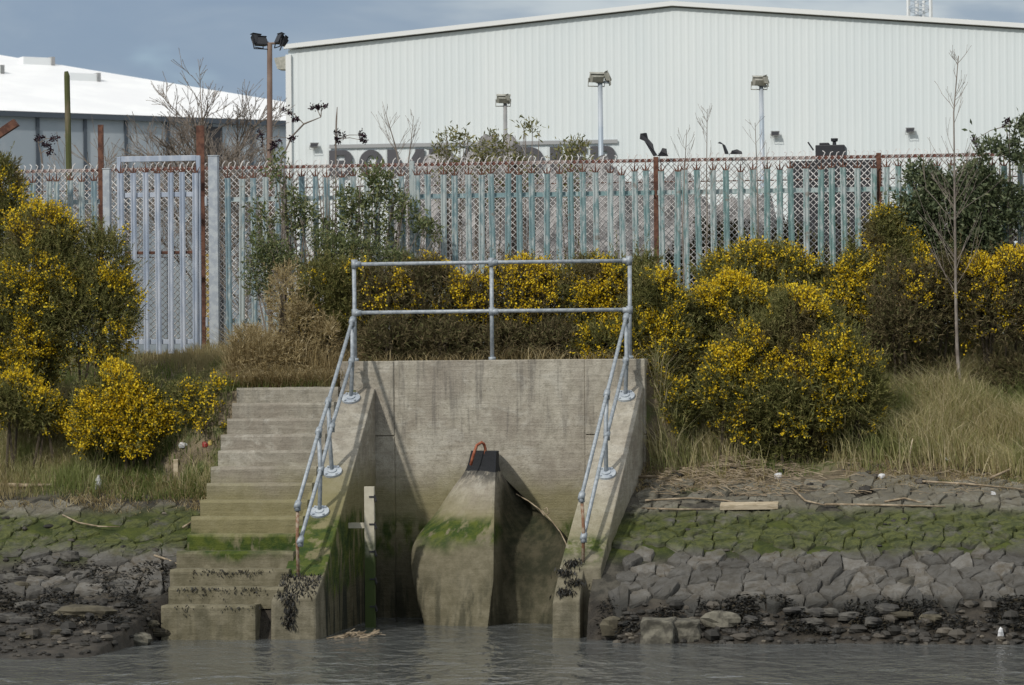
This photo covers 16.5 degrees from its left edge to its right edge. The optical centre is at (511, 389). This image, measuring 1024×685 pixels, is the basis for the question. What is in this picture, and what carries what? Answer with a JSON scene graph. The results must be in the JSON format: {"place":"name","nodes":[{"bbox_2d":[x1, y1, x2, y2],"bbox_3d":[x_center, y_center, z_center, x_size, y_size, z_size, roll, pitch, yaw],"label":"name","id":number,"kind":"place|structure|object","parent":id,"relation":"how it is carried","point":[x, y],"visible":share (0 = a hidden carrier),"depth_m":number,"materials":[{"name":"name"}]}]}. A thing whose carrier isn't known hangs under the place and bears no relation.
{"place":"outdoors","nodes":[
{"label":"outdoors","id":0,"kind":"place"},
{"bbox_2d":[0,617,1023,684],"bbox_3d":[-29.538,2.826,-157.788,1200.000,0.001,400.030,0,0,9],"label":"water","id":1,"kind":"structure","parent":0,"point":[409,651],"depth_m":33.41,"materials":[{"name":"liquid"}]},
{"bbox_2d":[133,632,151,645],"bbox_3d":[-3.836,2.575,36.170,0.294,0.165,0.247,0,0,8],"label":"boulder","id":2,"kind":"object","parent":1,"relation":"in","point":[142,638],"visible":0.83,"depth_m":36.09,"materials":[{"name":"stone"}]},
{"bbox_2d":[328,628,383,637],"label":"twig litter","id":3,"kind":"object","parent":1,"relation":"on","point":[364,635],"visible":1,"depth_m":36.92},
{"bbox_2d":[674,618,701,641],"bbox_3d":[1.788,2.479,35.937,0.307,0.281,0.322,0,0,9],"label":"stone block","id":4,"kind":"object","parent":1,"relation":"in","point":[688,629],"depth_m":35.79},
{"bbox_2d":[0,346,1023,659],"bbox_3d":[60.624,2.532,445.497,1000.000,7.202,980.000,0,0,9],"label":"ground","id":5,"kind":"structure","parent":0,"point":[598,592],"depth_m":37.90,"materials":[{"name":"stone"}]},
{"bbox_2d":[0,119,19,137],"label":"bent post","id":6,"kind":"object","parent":5,"relation":"on","point":[9,126],"visible":1,"depth_m":43.15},
{"bbox_2d":[0,141,40,338],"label":"gorse bush","id":7,"kind":"object","parent":5,"relation":"on","point":[14,189],"visible":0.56,"depth_m":43.12,"materials":[{"name":"yellow plant"}]},
{"bbox_2d":[8,616,38,624],"bbox_3d":[-5.013,2.373,36.127,0.317,0.097,0.151,0,0,-1],"label":"rock","id":8,"kind":"object","parent":5,"relation":"on","point":[18,620],"visible":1,"depth_m":36.09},
{"bbox_2d":[0,354,70,473],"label":"gorse bush","id":9,"kind":"object","parent":5,"relation":"on","point":[31,397],"visible":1,"depth_m":40.55,"materials":[{"name":"yellow plant"}]},
{"bbox_2d":[25,565,60,577],"bbox_3d":[-5.046,1.961,37.933,0.393,0.148,0.199,0,0,9],"label":"boulder","id":10,"kind":"object","parent":5,"relation":"on","point":[48,571],"visible":1,"depth_m":37.86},
{"bbox_2d":[33,133,60,210],"bbox_3d":[-5.954,-1.874,45.227,0.354,2.863,0.135,0,0,8],"label":"seed spray","id":11,"kind":"object","parent":5,"relation":"on","point":[50,149],"visible":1,"depth_m":45.23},
{"bbox_2d":[6,172,99,345],"bbox_3d":[-6.442,-1.619,44.208,2.615,2.263,0.087,0,0,8],"label":"fence panel","id":12,"kind":"object","parent":5,"relation":"on","point":[94,201],"visible":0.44,"depth_m":44.04,"materials":[{"name":"teal paint"}]},
{"bbox_2d":[64,71,75,347],"bbox_3d":[-5.817,-2.180,46.428,0.142,4.035,0.088,0,0,9],"label":"timber post","id":13,"kind":"object","parent":5,"relation":"on","point":[67,121],"visible":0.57,"depth_m":46.40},
{"bbox_2d":[60,550,79,561],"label":"boulder","id":14,"kind":"object","parent":5,"relation":"on","point":[72,555],"visible":1,"depth_m":38.26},
{"bbox_2d":[0,179,154,445],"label":"gorse bush","id":15,"kind":"object","parent":5,"relation":"on","point":[69,291],"visible":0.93,"depth_m":41.28,"materials":[{"name":"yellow plant"}]},
{"bbox_2d":[49,604,116,618],"bbox_3d":[-4.424,2.303,36.431,0.719,0.165,0.299,0,0,9],"label":"boulder","id":16,"kind":"object","parent":5,"relation":"on","point":[76,610],"visible":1,"depth_m":36.33,"materials":[{"name":"grey stone"}]},
{"bbox_2d":[0,557,173,640],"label":"seaweed","id":17,"kind":"object","parent":5,"relation":"on","point":[133,603],"visible":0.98,"depth_m":37.16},
{"bbox_2d":[0,499,199,598],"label":"stone paving","id":18,"kind":"structure","parent":5,"relation":"on","point":[113,553],"depth_m":38.65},
{"bbox_2d":[98,125,103,324],"bbox_3d":[-5.190,-1.810,44.605,0.068,3.083,0.080,0,0,8],"label":"stanchion","id":19,"kind":"object","parent":5,"relation":"on","point":[100,160],"visible":0.35,"depth_m":44.57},
{"bbox_2d":[0,467,209,514],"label":"dead bracken","id":20,"kind":"object","parent":5,"relation":"on","point":[108,499],"visible":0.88,"depth_m":39.86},
{"bbox_2d":[102,168,112,341],"bbox_3d":[-5.050,-1.516,44.009,0.106,2.492,0.116,0,0,8],"label":"gate post","id":21,"kind":"object","parent":5,"relation":"on","point":[107,197],"visible":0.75,"depth_m":43.96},
{"bbox_2d":[42,336,181,472],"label":"gorse bush","id":22,"kind":"object","parent":5,"relation":"on","point":[122,402],"visible":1,"depth_m":40.30,"materials":[{"name":"yellow plant"}]},
{"bbox_2d":[44,115,187,281],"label":"bare tree","id":23,"kind":"object","parent":5,"relation":"on","point":[113,197],"visible":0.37,"depth_m":83.82,"materials":[{"name":"brown plant"}]},
{"bbox_2d":[0,353,240,499],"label":"long grass","id":24,"kind":"structure","parent":5,"relation":"on","point":[67,457],"depth_m":40.41,"materials":[{"name":"plant"}]},
{"bbox_2d":[0,55,285,353],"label":"shed","id":25,"kind":"structure","parent":5,"relation":"on","point":[32,101],"depth_m":144.20,"materials":[{"name":"grey"}]},
{"bbox_2d":[205,127,223,343],"bbox_3d":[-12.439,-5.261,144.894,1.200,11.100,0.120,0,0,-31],"label":"door","id":26,"kind":"structure","parent":25,"relation":"in","point":[218,135],"depth_m":145.08,"materials":[{"name":"black metal"}]},
{"bbox_2d":[116,155,201,353],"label":"metal gate","id":27,"kind":"structure","parent":5,"relation":"on","point":[195,252],"depth_m":43.80,"materials":[{"name":"grey metal"}]},
{"bbox_2d":[0,340,339,501],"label":"short grass","id":28,"kind":"structure","parent":5,"relation":"on","point":[186,356],"depth_m":40.59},
{"bbox_2d":[161,363,237,445],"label":"gorse bush","id":29,"kind":"object","parent":5,"relation":"on","point":[185,393],"visible":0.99,"depth_m":40.28,"materials":[{"name":"yellow plant"}]},
{"bbox_2d":[196,125,205,349],"bbox_3d":[-3.894,-1.796,44.210,0.100,3.034,0.080,0,0,8],"label":"stanchion","id":30,"kind":"object","parent":5,"relation":"on","point":[200,140],"visible":0.61,"depth_m":44.17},
{"bbox_2d":[112,50,294,282],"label":"bare tree","id":31,"kind":"object","parent":5,"relation":"on","point":[188,128],"visible":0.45,"depth_m":86.03,"materials":[{"name":"brown plant"}]},
{"bbox_2d":[206,254,209,344],"bbox_3d":[-3.891,-1.008,45.059,0.060,1.458,0.060,0,0,9],"label":"yellow post","id":32,"kind":"object","parent":5,"relation":"on","point":[207,291],"visible":0.29,"depth_m":45.03,"materials":[{"name":"metal"}]},
{"bbox_2d":[205,155,220,347],"bbox_3d":[-3.721,-1.596,43.809,0.177,2.632,0.117,0,0,8],"label":"gate post","id":33,"kind":"object","parent":5,"relation":"on","point":[212,201],"visible":0.94,"depth_m":43.76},
{"bbox_2d":[161,387,340,639],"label":"concrete steps","id":34,"kind":"structure","parent":5,"relation":"on","point":[245,520],"depth_m":38.17,"materials":[{"name":"concrete"}]},
{"bbox_2d":[174,569,272,615],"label":"seaweed","id":35,"kind":"object","parent":34,"relation":"hanging from","point":[239,571],"visible":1,"depth_m":37.05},
{"bbox_2d":[161,130,346,331],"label":"bare tree","id":36,"kind":"object","parent":5,"relation":"on","point":[234,208],"visible":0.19,"depth_m":81.09,"materials":[{"name":"brown plant"}]},
{"bbox_2d":[250,32,288,327],"bbox_3d":[-3.310,-2.623,48.528,0.552,4.582,0.260,0,0,8],"label":"floodlight mast","id":37,"kind":"object","parent":5,"relation":"on","point":[258,39],"visible":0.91,"depth_m":48.55,"materials":[{"name":"metal"}]},
{"bbox_2d":[256,128,297,313],"bbox_3d":[-2.973,-1.900,44.781,0.544,2.864,0.130,0,0,9],"label":"seed spray","id":38,"kind":"object","parent":5,"relation":"on","point":[272,144],"visible":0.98,"depth_m":44.80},
{"bbox_2d":[216,256,348,373],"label":"withered bush","id":39,"kind":"object","parent":5,"relation":"on","point":[293,311],"visible":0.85,"depth_m":41.24,"materials":[{"name":"brown plant"}]},
{"bbox_2d":[198,297,367,374],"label":"dead bracken","id":40,"kind":"object","parent":5,"relation":"on","point":[322,355],"visible":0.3,"depth_m":41.18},
{"bbox_2d":[190,354,377,393],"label":"dead bracken","id":41,"kind":"object","parent":5,"relation":"on","point":[267,372],"visible":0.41,"depth_m":40.58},
{"bbox_2d":[280,100,327,232],"bbox_3d":[-2.630,-2.072,44.734,0.636,3.206,0.143,0,0,8],"label":"seed spray","id":42,"kind":"object","parent":5,"relation":"on","point":[297,119],"visible":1,"depth_m":44.74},
{"bbox_2d":[223,166,409,342],"bbox_3d":[-2.426,-1.653,43.609,2.358,2.265,0.084,0,0,9],"label":"fence panel","id":43,"kind":"object","parent":5,"relation":"on","point":[241,199],"visible":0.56,"depth_m":43.70,"materials":[{"name":"teal paint"}]},
{"bbox_2d":[235,224,422,352],"bbox_3d":[-2.164,-1.139,42.569,2.441,1.750,0.632,0,0,9],"label":"shrub","id":44,"kind":"object","parent":5,"relation":"on","point":[268,254],"visible":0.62,"depth_m":42.55,"materials":[{"name":"green plant"}]},
{"bbox_2d":[284,231,388,357],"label":"gorse bush","id":45,"kind":"object","parent":5,"relation":"on","point":[332,284],"visible":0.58,"depth_m":41.65,"materials":[{"name":"green plant"}]},
{"bbox_2d":[241,142,451,335],"bbox_3d":[-2.012,-1.698,43.088,2.608,2.710,0.679,0,0,9],"label":"shrub","id":46,"kind":"object","parent":5,"relation":"on","point":[362,205],"visible":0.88,"depth_m":43.05,"materials":[{"name":"green plant"}]},
{"bbox_2d":[333,107,367,249],"bbox_3d":[-2.039,-2.036,44.643,0.469,3.101,0.150,0,0,9],"label":"seed spray","id":47,"kind":"object","parent":5,"relation":"on","point":[337,139],"visible":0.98,"depth_m":44.67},
{"bbox_2d":[371,102,413,250],"bbox_3d":[-1.478,-2.013,44.648,0.564,3.291,0.216,0,0,20],"label":"sapling","id":48,"kind":"object","parent":5,"relation":"on","point":[388,138],"visible":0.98,"depth_m":44.66,"materials":[{"name":"brown plant"}]},
{"bbox_2d":[405,109,419,255],"bbox_3d":[-1.243,-1.973,44.642,0.244,3.164,0.145,0,0,39],"label":"sapling","id":49,"kind":"object","parent":5,"relation":"on","point":[408,168],"visible":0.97,"depth_m":44.63,"materials":[{"name":"brown plant"}]},
{"bbox_2d":[340,232,503,360],"bbox_3d":[-1.083,-0.984,41.411,2.216,1.721,1.702,0,0,8],"label":"gorse bush","id":50,"kind":"object","parent":5,"relation":"on","point":[409,289],"visible":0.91,"depth_m":41.20,"materials":[{"name":"green plant"}]},
{"bbox_2d":[426,121,477,295],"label":"leafy plant","id":51,"kind":"object","parent":5,"relation":"on","point":[453,137],"visible":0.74,"depth_m":44.74,"materials":[{"name":"green plant"}]},
{"bbox_2d":[271,359,647,638],"bbox_3d":[-0.488,1.479,38.477,3.579,3.630,3.880,0,0,9],"label":"concrete outfall","id":52,"kind":"object","parent":5,"relation":"on","point":[449,460],"visible":0.84,"depth_m":39.72,"materials":[{"name":"concrete"}]},
{"bbox_2d":[274,572,320,630],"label":"seaweed","id":53,"kind":"object","parent":52,"relation":"hanging from","point":[291,622],"visible":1,"depth_m":36.84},
{"bbox_2d":[294,316,359,576],"bbox_3d":[-2.025,0.592,38.654,0.247,2.858,3.049,0,0,9],"label":"handrail","id":54,"kind":"object","parent":52,"relation":"on","point":[331,470],"visible":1,"depth_m":38.60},
{"bbox_2d":[348,486,377,627],"bbox_3d":[-1.643,2.132,38.538,0.348,2.143,0.073,0,0,9],"label":"tide board","id":55,"kind":"object","parent":52,"relation":"attached to","point":[369,525],"visible":0.79,"depth_m":38.50,"materials":[{"name":"white metal"}]},
{"bbox_2d":[351,256,633,360],"bbox_3d":[-0.235,-0.906,40.166,3.253,1.195,0.083,0,0,9],"label":"guard rail","id":56,"kind":"object","parent":52,"relation":"on","point":[492,311],"visible":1,"depth_m":40.14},
{"bbox_2d":[549,558,589,600],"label":"seaweed","id":57,"kind":"object","parent":52,"relation":"on","point":[566,572],"visible":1,"depth_m":36.79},
{"bbox_2d":[578,313,634,562],"bbox_3d":[1.020,0.489,38.320,0.217,2.707,2.814,0,0,11],"label":"handrail","id":58,"kind":"object","parent":52,"relation":"on","point":[605,472],"visible":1,"depth_m":38.31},
{"bbox_2d":[463,126,512,346],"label":"leafy plant","id":59,"kind":"object","parent":5,"relation":"on","point":[481,155],"visible":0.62,"depth_m":44.69,"materials":[{"name":"green plant"}]},
{"bbox_2d":[495,93,510,139],"bbox_3d":[-0.115,-2.402,54.118,0.256,4.289,0.193,0,0,9],"label":"floodlight mast","id":60,"kind":"object","parent":5,"relation":"on","point":[504,99],"visible":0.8,"depth_m":54.14,"materials":[{"name":"grey metal"}]},
{"bbox_2d":[364,340,646,360],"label":"dead bracken","id":61,"kind":"object","parent":5,"relation":"on","point":[529,357],"visible":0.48,"depth_m":40.60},
{"bbox_2d":[0,460,1023,657],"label":"rubble","id":62,"kind":"object","parent":5,"relation":"on","point":[106,627],"visible":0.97,"depth_m":35.74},
{"bbox_2d":[2,147,1023,344],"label":"chain link fence","id":63,"kind":"object","parent":5,"relation":"on","point":[516,163],"visible":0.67,"depth_m":43.91,"materials":[{"name":"metal"}]},
{"bbox_2d":[640,133,657,155],"bbox_3d":[1.687,-3.027,43.506,0.220,0.288,0.039,0,0,9],"label":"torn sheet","id":64,"kind":"object","parent":63,"relation":"on","point":[644,137],"visible":1,"depth_m":43.50,"materials":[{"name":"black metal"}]},
{"bbox_2d":[496,114,548,253],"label":"leafy plant","id":65,"kind":"object","parent":5,"relation":"on","point":[515,155],"visible":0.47,"depth_m":44.60,"materials":[{"name":"green plant"}]},
{"bbox_2d":[454,242,595,359],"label":"gorse bush","id":66,"kind":"object","parent":5,"relation":"on","point":[531,285],"visible":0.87,"depth_m":41.04,"materials":[{"name":"yellow plant"}]},
{"bbox_2d":[409,159,653,342],"bbox_3d":[0.241,-1.547,43.248,3.038,2.570,0.161,0,0,9],"label":"fence panel","id":67,"kind":"object","parent":5,"relation":"on","point":[507,195],"visible":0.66,"depth_m":43.20,"materials":[{"name":"teal paint"}]},
{"bbox_2d":[544,133,599,268],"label":"leafy plant","id":68,"kind":"object","parent":5,"relation":"on","point":[569,150],"visible":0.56,"depth_m":44.51,"materials":[{"name":"green plant"}]},
{"bbox_2d":[381,133,776,326],"bbox_3d":[1.393,-1.764,48.738,7.800,3.621,5.300,0,0,8],"label":"spoil heap","id":69,"kind":"object","parent":5,"relation":"on","point":[520,148],"visible":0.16,"depth_m":47.76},
{"bbox_2d":[588,70,611,156],"bbox_3d":[1.367,-2.575,53.898,0.382,4.611,0.276,0,0,9],"label":"floodlight mast","id":70,"kind":"object","parent":5,"relation":"on","point":[597,78],"visible":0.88,"depth_m":53.91,"materials":[{"name":"metal"}]},
{"bbox_2d":[600,616,622,637],"bbox_3d":[1.048,2.447,36.332,0.256,0.231,0.314,0,0,9],"label":"boulder","id":71,"kind":"object","parent":5,"relation":"on","point":[608,625],"visible":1,"depth_m":36.20,"materials":[{"name":"grey stone"}]},
{"bbox_2d":[542,231,683,358],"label":"gorse bush","id":72,"kind":"object","parent":5,"relation":"on","point":[597,289],"visible":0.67,"depth_m":40.90,"materials":[{"name":"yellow plant"}]},
{"bbox_2d":[585,256,710,439],"bbox_3d":[1.720,-0.450,40.407,1.199,2.198,1.556,0,0,-26],"label":"gorse bush","id":73,"kind":"object","parent":5,"relation":"on","point":[652,322],"visible":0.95,"depth_m":40.34,"materials":[{"name":"green plant"}]},
{"bbox_2d":[274,1,1023,337],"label":"warehouse","id":74,"kind":"structure","parent":5,"relation":"on","point":[856,83],"depth_m":99.98,"materials":[{"name":"white"}]},
{"bbox_2d":[640,617,676,643],"bbox_3d":[1.495,2.478,35.887,0.375,0.312,0.344,0,0,9],"label":"stone block","id":75,"kind":"object","parent":5,"relation":"on","point":[654,630],"depth_m":35.74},
{"bbox_2d":[648,125,710,287],"bbox_3d":[2.017,-1.738,42.320,0.741,2.886,0.402,0,0,8],"label":"sapling","id":76,"kind":"object","parent":5,"relation":"on","point":[683,213],"visible":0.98,"depth_m":42.31,"materials":[{"name":"brown plant"}]},
{"bbox_2d":[667,216,749,325],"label":"bramble thicket","id":77,"kind":"object","parent":5,"relation":"on","point":[734,232],"visible":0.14,"depth_m":44.27,"materials":[{"name":"brown plant"}]},
{"bbox_2d":[695,105,724,262],"bbox_3d":[2.414,-1.803,42.307,0.384,3.272,0.261,0,0,29],"label":"sapling","id":78,"kind":"object","parent":5,"relation":"on","point":[707,217],"visible":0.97,"depth_m":42.27,"materials":[{"name":"brown plant"}]},
{"bbox_2d":[700,610,740,627],"bbox_3d":[2.139,2.355,36.033,0.422,0.198,0.246,0,0,9],"label":"boulder","id":79,"kind":"object","parent":5,"relation":"on","point":[721,619],"visible":1,"depth_m":35.95,"materials":[{"name":"stone"}]},
{"bbox_2d":[726,116,769,237],"bbox_3d":[2.831,-1.729,42.230,0.560,3.093,0.286,0,0,16],"label":"sapling","id":80,"kind":"object","parent":5,"relation":"on","point":[757,177],"visible":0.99,"depth_m":42.18,"materials":[{"name":"brown plant"}]},
{"bbox_2d":[686,223,832,358],"bbox_3d":[2.919,-0.944,41.845,1.825,2.095,1.172,0,0,9],"label":"gorse bush","id":81,"kind":"object","parent":5,"relation":"on","point":[772,256],"visible":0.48,"depth_m":41.72,"materials":[{"name":"yellow plant"}]},
{"bbox_2d":[751,75,769,194],"bbox_3d":[3.932,-2.638,55.534,0.304,4.646,0.236,0,0,9],"label":"floodlight mast","id":82,"kind":"object","parent":5,"relation":"on","point":[761,82],"visible":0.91,"depth_m":55.55,"materials":[{"name":"metal"}]},
{"bbox_2d":[669,253,856,423],"bbox_3d":[2.845,-0.503,40.891,2.326,2.182,1.187,0,0,9],"label":"gorse bush","id":83,"kind":"object","parent":5,"relation":"on","point":[716,303],"visible":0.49,"depth_m":40.74,"materials":[{"name":"yellow plant"}]},
{"bbox_2d":[653,156,878,337],"bbox_3d":[3.096,-1.570,42.821,2.752,2.570,0.161,0,0,9],"label":"fence panel","id":84,"kind":"object","parent":5,"relation":"on","point":[660,192],"visible":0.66,"depth_m":42.80,"materials":[{"name":"teal paint"}]},
{"bbox_2d":[782,606,806,614],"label":"rock","id":85,"kind":"object","parent":5,"relation":"on","point":[797,610],"visible":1,"depth_m":35.98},
{"bbox_2d":[683,264,929,465],"bbox_3d":[3.328,-0.244,39.877,2.791,2.404,1.444,0,0,8],"label":"gorse bush","id":86,"kind":"object","parent":5,"relation":"on","point":[804,385],"visible":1,"depth_m":39.67,"materials":[{"name":"yellow plant"}]},
{"bbox_2d":[760,201,854,284],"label":"bramble thicket","id":87,"kind":"object","parent":5,"relation":"on","point":[801,234],"visible":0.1,"depth_m":44.07,"materials":[{"name":"brown plant"}]},
{"bbox_2d":[791,618,824,625],"bbox_3d":[3.011,2.376,35.933,0.359,0.097,0.109,0,0,8],"label":"rock","id":88,"kind":"object","parent":5,"relation":"on","point":[816,621],"visible":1,"depth_m":35.89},
{"bbox_2d":[594,593,1023,640],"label":"seaweed","id":89,"kind":"object","parent":5,"relation":"on","point":[930,626],"visible":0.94,"depth_m":35.90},
{"bbox_2d":[805,607,824,617],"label":"rock","id":90,"kind":"object","parent":5,"relation":"on","point":[818,612],"visible":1,"depth_m":35.99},
{"bbox_2d":[627,317,1023,479],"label":"long grass","id":91,"kind":"structure","parent":5,"relation":"on","point":[926,420],"depth_m":39.81,"materials":[{"name":"plant"}]},
{"bbox_2d":[633,371,1023,494],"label":"dead bracken","id":92,"kind":"object","parent":5,"relation":"on","point":[895,473],"visible":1,"depth_m":39.14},
{"bbox_2d":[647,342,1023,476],"bbox_3d":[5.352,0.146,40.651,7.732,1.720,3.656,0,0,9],"label":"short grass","id":93,"kind":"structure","parent":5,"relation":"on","point":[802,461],"depth_m":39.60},
{"bbox_2d":[790,138,882,337],"bbox_3d":[4.351,-1.848,47.184,1.197,3.006,0.900,0,0,8],"label":"machine","id":94,"kind":"object","parent":5,"relation":"on","point":[826,148],"visible":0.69,"depth_m":46.76,"materials":[{"name":"black metal"}]},
{"bbox_2d":[797,217,881,334],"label":"gorse bush","id":95,"kind":"object","parent":5,"relation":"on","point":[845,279],"visible":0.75,"depth_m":41.57,"materials":[{"name":"yellow plant"}]},
{"bbox_2d":[837,611,861,620],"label":"rock","id":96,"kind":"object","parent":5,"relation":"on","point":[847,616],"visible":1,"depth_m":35.88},
{"bbox_2d":[864,616,883,626],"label":"rock","id":97,"kind":"object","parent":5,"relation":"on","point":[873,621],"visible":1,"depth_m":35.73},
{"bbox_2d":[875,603,899,613],"bbox_3d":[3.861,2.240,35.953,0.288,0.123,0.237,0,0,-31],"label":"rock","id":98,"kind":"object","parent":5,"relation":"on","point":[885,608],"visible":1,"depth_m":35.87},
{"bbox_2d":[856,191,938,363],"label":"gorse bush","id":99,"kind":"object","parent":5,"relation":"on","point":[894,239],"visible":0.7,"depth_m":41.73,"materials":[{"name":"green plant"}]},
{"bbox_2d":[863,155,933,343],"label":"shrub","id":100,"kind":"object","parent":5,"relation":"on","point":[910,171],"visible":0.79,"depth_m":42.10,"materials":[{"name":"green plant"}]},
{"bbox_2d":[849,230,986,388],"bbox_3d":[4.766,-0.827,41.288,1.715,2.157,1.220,0,0,-11],"label":"gorse bush","id":101,"kind":"object","parent":5,"relation":"on","point":[913,306],"visible":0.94,"depth_m":41.06,"materials":[{"name":"green plant"}]},
{"bbox_2d":[906,0,932,16],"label":"lattice tower","id":102,"kind":"structure","parent":5,"relation":"on","point":[916,10],"depth_m":168.00,"materials":[{"name":"white"}]},
{"bbox_2d":[876,153,1023,334],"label":"fence panel","id":103,"kind":"object","parent":5,"relation":"on","point":[898,186],"visible":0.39,"depth_m":42.52,"materials":[{"name":"teal paint"}]},
{"bbox_2d":[877,107,1023,350],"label":"shrub","id":104,"kind":"object","parent":5,"relation":"on","point":[990,224],"visible":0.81,"depth_m":41.85,"materials":[{"name":"green plant"}]},
{"bbox_2d":[914,45,1005,385],"bbox_3d":[5.207,-1.903,40.877,1.084,4.192,0.524,0,0,8],"label":"sapling","id":105,"kind":"object","parent":5,"relation":"on","point":[955,284],"visible":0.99,"depth_m":40.84,"materials":[{"name":"brown plant"}]},
{"bbox_2d":[938,233,1023,395],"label":"gorse bush","id":106,"kind":"object","parent":5,"relation":"on","point":[1004,267],"visible":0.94,"depth_m":40.93,"materials":[{"name":"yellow plant"}]},
{"bbox_2d":[0,0,1023,101],"label":"sky","id":107,"kind":"structure","parent":0,"point":[133,38],"materials":[{"name":"blue"}]},
{"bbox_2d":[608,471,1023,617],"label":"stone paving","id":108,"kind":"structure","parent":0,"point":[959,578],"depth_m":37.15,"materials":[{"name":"stone"}]},
{"bbox_2d":[645,497,733,501],"bbox_3d":[1.987,1.217,38.618,1.054,0.074,0.109,0,0,9],"label":"driftwood stick","id":109,"kind":"object","parent":108,"relation":"on","point":[688,498],"visible":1,"depth_m":38.63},
{"bbox_2d":[720,501,778,509],"bbox_3d":[2.586,1.266,38.374,0.648,0.088,0.123,0,0,0],"label":"timber plank","id":110,"kind":"object","parent":108,"relation":"on","point":[749,505],"visible":1,"depth_m":38.32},
{"bbox_2d":[643,438,1021,496],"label":"twig litter","id":111,"kind":"object","parent":108,"relation":"on","point":[742,478],"visible":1,"depth_m":39.18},
{"bbox_2d":[825,503,945,506],"bbox_3d":[4.034,1.250,38.112,1.306,0.046,0.025,0,0,11],"label":"driftwood stick","id":112,"kind":"object","parent":108,"relation":"on","point":[839,504],"visible":1,"depth_m":38.11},
{"bbox_2d":[922,480,1023,489],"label":"driftwood stick","id":113,"kind":"object","parent":108,"relation":"on","point":[942,482],"visible":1,"depth_m":38.63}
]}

